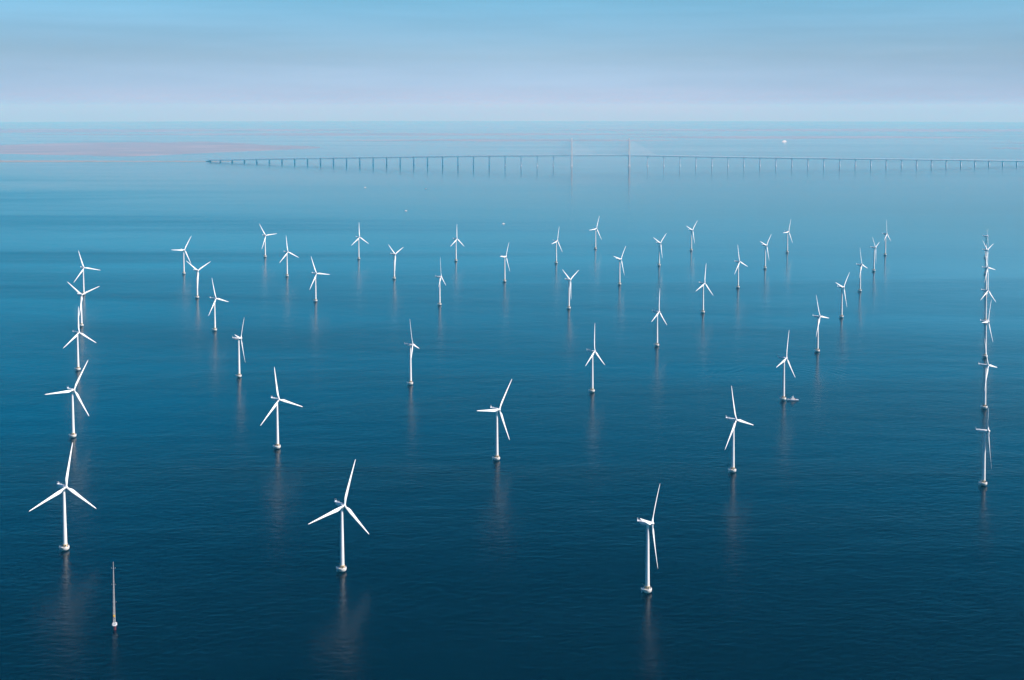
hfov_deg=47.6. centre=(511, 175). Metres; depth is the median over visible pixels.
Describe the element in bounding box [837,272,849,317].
wind turbine
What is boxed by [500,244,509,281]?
wind turbine
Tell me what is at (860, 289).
wind turbine
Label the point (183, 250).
wind turbine
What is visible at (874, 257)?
wind turbine
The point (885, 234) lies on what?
wind turbine
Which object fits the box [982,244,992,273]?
wind turbine
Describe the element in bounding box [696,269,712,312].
wind turbine
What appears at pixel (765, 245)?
wind turbine
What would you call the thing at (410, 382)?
wind turbine
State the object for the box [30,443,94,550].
wind turbine
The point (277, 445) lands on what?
wind turbine
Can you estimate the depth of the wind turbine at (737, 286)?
3026.74 m
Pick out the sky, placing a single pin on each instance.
(61, 60)
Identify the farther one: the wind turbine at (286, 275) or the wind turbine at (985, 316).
the wind turbine at (286, 275)
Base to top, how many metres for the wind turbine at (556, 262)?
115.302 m
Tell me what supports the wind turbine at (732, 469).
in the sea
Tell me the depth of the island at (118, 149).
13739.86 m
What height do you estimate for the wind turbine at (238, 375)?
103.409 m
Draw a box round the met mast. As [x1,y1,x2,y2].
[112,563,116,629]
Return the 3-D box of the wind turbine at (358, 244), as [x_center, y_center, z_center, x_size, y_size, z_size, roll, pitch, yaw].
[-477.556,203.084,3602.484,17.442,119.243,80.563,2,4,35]
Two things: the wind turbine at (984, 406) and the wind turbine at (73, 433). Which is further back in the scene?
the wind turbine at (984, 406)
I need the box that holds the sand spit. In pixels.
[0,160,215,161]
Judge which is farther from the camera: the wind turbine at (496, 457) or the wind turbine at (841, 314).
the wind turbine at (841, 314)
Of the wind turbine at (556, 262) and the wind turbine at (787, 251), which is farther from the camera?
the wind turbine at (787, 251)
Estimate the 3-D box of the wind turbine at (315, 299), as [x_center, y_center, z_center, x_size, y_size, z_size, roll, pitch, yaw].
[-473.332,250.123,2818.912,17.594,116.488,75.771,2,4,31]
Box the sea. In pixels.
[0,121,1023,679]
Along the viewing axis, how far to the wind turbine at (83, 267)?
2913.09 m
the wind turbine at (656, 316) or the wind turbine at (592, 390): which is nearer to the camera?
the wind turbine at (592, 390)
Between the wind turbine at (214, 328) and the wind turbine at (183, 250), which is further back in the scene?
the wind turbine at (183, 250)
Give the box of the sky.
[0,0,1023,121]
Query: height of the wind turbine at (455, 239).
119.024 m
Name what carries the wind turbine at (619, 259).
in the sea
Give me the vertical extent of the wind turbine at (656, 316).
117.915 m
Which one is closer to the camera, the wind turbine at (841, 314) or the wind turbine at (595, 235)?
the wind turbine at (841, 314)
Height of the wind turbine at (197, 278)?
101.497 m
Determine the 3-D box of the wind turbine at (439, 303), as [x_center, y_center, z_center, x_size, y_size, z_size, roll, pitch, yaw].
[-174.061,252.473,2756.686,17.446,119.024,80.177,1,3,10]
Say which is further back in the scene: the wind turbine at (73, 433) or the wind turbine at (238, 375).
the wind turbine at (238, 375)
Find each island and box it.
[0,142,319,156]
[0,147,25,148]
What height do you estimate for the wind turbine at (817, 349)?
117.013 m
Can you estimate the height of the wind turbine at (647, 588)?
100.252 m
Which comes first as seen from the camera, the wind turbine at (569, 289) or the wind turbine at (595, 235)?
the wind turbine at (569, 289)
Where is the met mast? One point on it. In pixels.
(114, 626)
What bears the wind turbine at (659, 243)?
in the sea
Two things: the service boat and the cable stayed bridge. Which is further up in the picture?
the cable stayed bridge
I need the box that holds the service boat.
[787,397,798,400]
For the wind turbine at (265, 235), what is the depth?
3652.46 m
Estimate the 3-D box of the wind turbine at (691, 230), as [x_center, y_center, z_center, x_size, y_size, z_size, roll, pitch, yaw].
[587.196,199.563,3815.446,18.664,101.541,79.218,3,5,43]
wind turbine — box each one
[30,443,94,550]
[45,361,88,437]
[66,306,95,370]
[68,282,98,326]
[74,253,97,294]
[179,237,190,273]
[188,261,210,297]
[209,280,227,330]
[232,321,244,377]
[260,367,301,448]
[261,227,272,256]
[280,238,298,276]
[309,459,368,571]
[310,257,329,301]
[352,231,368,258]
[388,244,401,278]
[404,325,417,384]
[436,260,445,304]
[451,238,463,260]
[477,380,511,460]
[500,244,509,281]
[552,231,560,263]
[562,269,578,308]
[586,331,604,392]
[592,219,599,248]
[614,246,625,284]
[637,485,659,593]
[652,295,666,345]
[653,234,665,265]
[688,220,697,250]
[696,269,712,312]
[725,386,752,472]
[735,251,747,287]
[760,238,769,268]
[777,334,794,400]
[784,221,792,252]
[813,296,827,351]
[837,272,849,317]
[857,252,866,291]
[871,240,878,270]
[883,233,889,254]
[976,408,990,485]
[979,344,996,408]
[981,271,995,320]
[981,305,992,357]
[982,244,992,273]
[983,253,994,294]
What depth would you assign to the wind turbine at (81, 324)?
2492.94 m
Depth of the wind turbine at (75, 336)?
2072.43 m
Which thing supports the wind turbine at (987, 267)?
in the sea
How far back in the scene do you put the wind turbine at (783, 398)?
1861.07 m
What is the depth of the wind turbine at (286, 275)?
3232.42 m
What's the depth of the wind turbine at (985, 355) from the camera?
2181.57 m
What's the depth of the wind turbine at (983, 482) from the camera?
1440.60 m
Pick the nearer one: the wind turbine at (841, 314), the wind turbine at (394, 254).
the wind turbine at (841, 314)
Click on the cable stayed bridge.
(628, 152)
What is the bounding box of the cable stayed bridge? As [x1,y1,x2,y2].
[207,138,1023,165]

